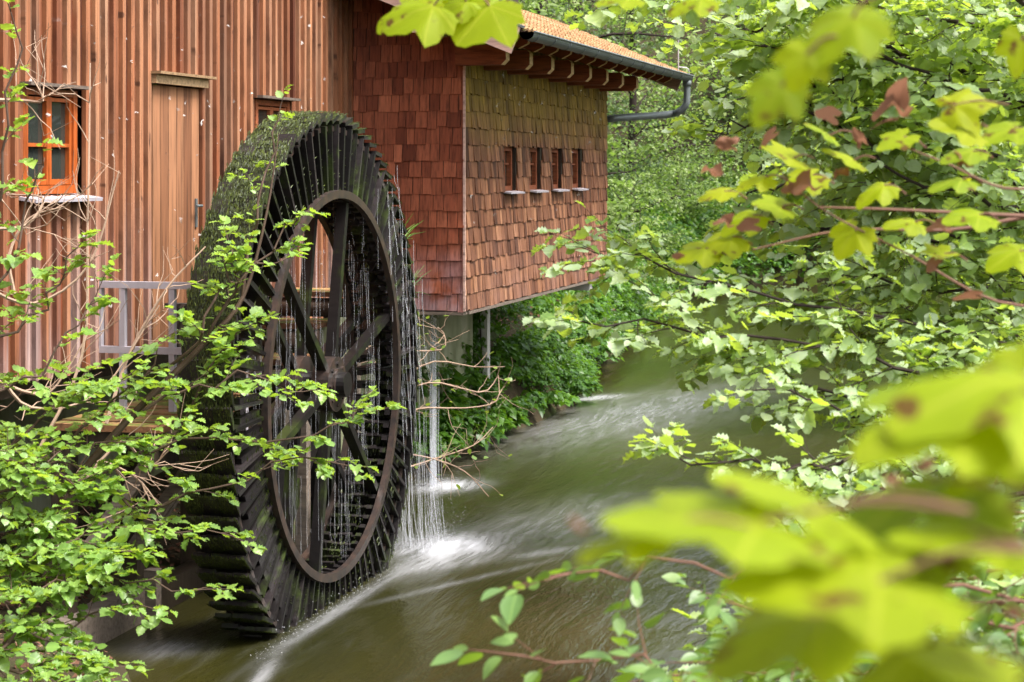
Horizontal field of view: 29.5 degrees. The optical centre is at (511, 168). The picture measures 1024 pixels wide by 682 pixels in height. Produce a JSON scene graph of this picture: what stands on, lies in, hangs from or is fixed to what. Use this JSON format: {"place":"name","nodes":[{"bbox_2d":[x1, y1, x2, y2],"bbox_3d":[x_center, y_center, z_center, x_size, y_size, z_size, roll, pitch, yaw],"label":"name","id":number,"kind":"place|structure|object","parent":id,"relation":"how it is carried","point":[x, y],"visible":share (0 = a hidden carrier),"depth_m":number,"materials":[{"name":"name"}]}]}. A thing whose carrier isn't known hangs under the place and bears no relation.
{"place":"outdoors","nodes":[
{"label":"outdoors","id":0,"kind":"place"},
{"bbox_2d":[262,288,360,554],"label":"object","id":1,"kind":"structure","parent":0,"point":[319,307],"depth_m":16.64,"materials":[{"name":"brown wood"}]},
{"bbox_2d":[0,0,1023,681],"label":"ground","id":2,"kind":"structure","parent":0,"point":[514,390],"depth_m":27.85,"materials":[{"name":"green plant"}]},
{"bbox_2d":[0,21,228,544],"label":"dry bush","id":3,"kind":"object","parent":2,"relation":"on","point":[27,221],"visible":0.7,"depth_m":11.80,"materials":[{"name":"brown plant"}]},
{"bbox_2d":[32,561,209,655],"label":"concrete retaining wall","id":4,"kind":"structure","parent":2,"relation":"on","point":[103,629],"depth_m":14.68,"materials":[{"name":"grey concrete"}]},
{"bbox_2d":[50,393,284,616],"bbox_3d":[-2.558,2.638,14.930,0.874,1.684,2.574,0,0,15],"label":"wooden landing","id":5,"kind":"object","parent":2,"relation":"on","point":[161,409],"visible":0.23,"depth_m":13.95,"materials":[{"name":"brown wood"}]},
{"bbox_2d":[99,281,247,430],"bbox_3d":[-2.524,1.544,14.417,1.220,1.408,0.050,0,0,15],"label":"steel railing","id":6,"kind":"object","parent":5,"relation":"on","point":[172,350],"visible":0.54,"depth_m":14.48,"materials":[{"name":"grey metal"}]},
{"bbox_2d":[164,303,261,388],"bbox_3d":[-2.318,1.381,15.162,0.800,0.658,0.105,0,0,15],"label":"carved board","id":7,"kind":"object","parent":5,"relation":"on","point":[252,357],"visible":0.14,"depth_m":15.16,"materials":[{"name":"brown wood"}]},
{"bbox_2d":[0,0,405,681],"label":"hazel shrub","id":8,"kind":"object","parent":2,"relation":"on","point":[46,530],"visible":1,"depth_m":10.66,"materials":[{"name":"green plant"}]},
{"bbox_2d":[0,291,622,680],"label":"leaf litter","id":9,"kind":"object","parent":2,"relation":"on","point":[88,590],"visible":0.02,"depth_m":16.36,"materials":[{"name":"plant"}]},
{"bbox_2d":[0,0,693,532],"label":"mill house","id":10,"kind":"structure","parent":2,"relation":"on","point":[492,152],"depth_m":18.35,"materials":[{"name":"brown wood"}]},
{"bbox_2d":[19,81,102,202],"bbox_3d":[-3.274,-0.184,13.922,0.261,0.840,1.000,0,0,15],"label":"window","id":11,"kind":"structure","parent":10,"relation":"in","point":[59,163],"depth_m":13.93,"materials":[{"name":"brown wood"}]},
{"bbox_2d":[151,71,216,346],"bbox_3d":[-2.704,0.337,15.933,0.140,2.226,1.100,0,0,15],"label":"door","id":12,"kind":"structure","parent":10,"relation":"in","point":[175,110],"depth_m":15.87,"materials":[{"name":"brown wood"}]},
{"bbox_2d":[254,95,300,129],"bbox_3d":[-2.224,-0.282,18.014,0.210,0.764,0.950,0,0,15],"label":"window","id":13,"kind":"structure","parent":10,"relation":"in","point":[260,113],"depth_m":17.91,"materials":[{"name":"brown wood"}]},
{"bbox_2d":[473,310,488,409],"bbox_3d":[-0.473,2.476,24.562,0.388,1.950,0.107,0,0,15],"label":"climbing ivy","id":14,"kind":"object","parent":10,"relation":"attached to","point":[480,325],"visible":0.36,"depth_m":24.55,"materials":[{"name":"green plant"}]},
{"bbox_2d":[504,146,524,193],"bbox_3d":[-0.029,0.013,21.568,0.206,0.527,0.600,0,0,15],"label":"window","id":15,"kind":"structure","parent":10,"relation":"in","point":[507,150],"depth_m":21.76,"materials":[{"name":"brown wood"}]},
{"bbox_2d":[529,147,548,192],"bbox_3d":[0.263,0.013,22.680,0.206,0.527,0.600,0,0,15],"label":"window","id":16,"kind":"structure","parent":10,"relation":"in","point":[532,151],"depth_m":22.88,"materials":[{"name":"brown wood"}]},
{"bbox_2d":[551,148,569,191],"bbox_3d":[0.538,0.013,23.724,0.206,0.527,0.600,0,0,15],"label":"window","id":17,"kind":"structure","parent":10,"relation":"in","point":[554,152],"depth_m":23.92,"materials":[{"name":"brown wood"}]},
{"bbox_2d":[572,149,588,190],"bbox_3d":[0.816,0.013,24.778,0.206,0.527,0.600,0,0,15],"label":"window","id":18,"kind":"structure","parent":10,"relation":"in","point":[574,151],"depth_m":24.98,"materials":[{"name":"brown wood"}]},
{"bbox_2d":[361,299,532,496],"bbox_3d":[-0.764,2.181,19.032,1.929,1.904,1.346,0,0,4],"label":"dry bush","id":19,"kind":"object","parent":2,"relation":"on","point":[435,383],"visible":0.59,"depth_m":19.01,"materials":[{"name":"brown plant"}]},
{"bbox_2d":[346,88,857,468],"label":"bank plants","id":20,"kind":"object","parent":2,"relation":"on","point":[576,370],"visible":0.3,"depth_m":27.50,"materials":[{"name":"green plant"}]},
{"bbox_2d":[527,0,714,207],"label":"woodland tree","id":21,"kind":"object","parent":2,"relation":"on","point":[613,112],"visible":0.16,"depth_m":41.61,"materials":[{"name":"green plant"}]},
{"bbox_2d":[518,0,738,242],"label":"woodland tree","id":22,"kind":"object","parent":2,"relation":"on","point":[533,5],"visible":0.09,"depth_m":34.92,"materials":[{"name":"green plant"}]},
{"bbox_2d":[548,0,727,188],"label":"woodland tree","id":23,"kind":"object","parent":2,"relation":"on","point":[660,39],"visible":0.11,"depth_m":58.25,"materials":[{"name":"green plant"}]},
{"bbox_2d":[607,172,697,287],"bbox_3d":[2.041,1.114,39.345,4.578,2.502,3.764,0,0,42],"label":"bank shrub","id":24,"kind":"object","parent":2,"relation":"on","point":[649,192],"visible":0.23,"depth_m":39.03,"materials":[{"name":"green plant"}]},
{"bbox_2d":[607,134,729,255],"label":"bank shrub","id":25,"kind":"object","parent":2,"relation":"on","point":[674,191],"visible":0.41,"depth_m":46.36,"materials":[{"name":"green plant"}]},
{"bbox_2d":[548,0,805,237],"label":"woodland tree","id":26,"kind":"object","parent":2,"relation":"on","point":[633,101],"visible":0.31,"depth_m":49.77,"materials":[{"name":"green plant"}]},
{"bbox_2d":[607,130,770,239],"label":"bank shrub","id":27,"kind":"object","parent":2,"relation":"on","point":[690,170],"visible":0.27,"depth_m":54.88,"materials":[{"name":"green plant"}]},
{"bbox_2d":[377,0,1023,681],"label":"sycamore tree","id":28,"kind":"object","parent":2,"relation":"on","point":[825,598],"visible":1,"depth_m":1.40,"materials":[{"name":"green plant"}]},
{"bbox_2d":[430,470,1023,681],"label":"dogwood shrub","id":29,"kind":"object","parent":2,"relation":"on","point":[988,620],"visible":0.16,"depth_m":4.53,"materials":[{"name":"green plant"}]},
{"bbox_2d":[657,69,833,173],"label":"bank shrub","id":30,"kind":"object","parent":2,"relation":"on","point":[724,92],"visible":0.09,"depth_m":63.58,"materials":[{"name":"green plant"}]},
{"bbox_2d":[674,130,836,223],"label":"bank shrub","id":31,"kind":"object","parent":2,"relation":"on","point":[744,171],"visible":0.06,"depth_m":60.04,"materials":[{"name":"green plant"}]},
{"bbox_2d":[522,201,1023,681],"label":"linden tree","id":32,"kind":"object","parent":2,"relation":"on","point":[973,341],"visible":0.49,"depth_m":8.70,"materials":[{"name":"green plant"}]},
{"bbox_2d":[649,0,932,83],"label":"woodland tree","id":33,"kind":"object","parent":2,"relation":"on","point":[718,54],"visible":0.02,"depth_m":62.48,"materials":[{"name":"green plant"}]},
{"bbox_2d":[564,0,1023,385],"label":"linden tree","id":34,"kind":"object","parent":2,"relation":"on","point":[856,92],"visible":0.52,"depth_m":9.41,"materials":[{"name":"green plant"}]},
{"bbox_2d":[625,0,1023,364],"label":"alder tree","id":35,"kind":"object","parent":2,"relation":"on","point":[678,30],"visible":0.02,"depth_m":15.47,"materials":[{"name":"green plant"}]},
{"bbox_2d":[731,1,1022,296],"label":"riverside tree","id":36,"kind":"object","parent":2,"relation":"on","point":[1017,4],"visible":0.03,"depth_m":19.25,"materials":[{"name":"green plant"}]},
{"bbox_2d":[867,0,1022,204],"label":"riverside tree","id":37,"kind":"object","parent":2,"relation":"on","point":[959,14],"visible":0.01,"depth_m":25.67,"materials":[{"name":"green plant"}]},
{"bbox_2d":[91,282,989,681],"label":"river","id":38,"kind":"structure","parent":0,"point":[413,610],"depth_m":17.05,"materials":[{"name":"liquid"}]},
{"bbox_2d":[261,411,340,527],"bbox_3d":[-1.836,2.800,16.676,0.200,2.100,1.620,0,0,15],"label":"axle trestle","id":39,"kind":"object","parent":38,"relation":"in","point":[335,438],"visible":0.1,"depth_m":17.20,"materials":[{"name":"brown wood"}]},
{"bbox_2d":[176,110,430,637],"bbox_3d":[-1.997,1.720,15.811,1.490,4.379,4.622,0,0,15],"label":"water wheel","id":40,"kind":"object","parent":38,"relation":"in","point":[333,166],"visible":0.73,"depth_m":15.22,"materials":[{"name":"brown wood"}]}
]}

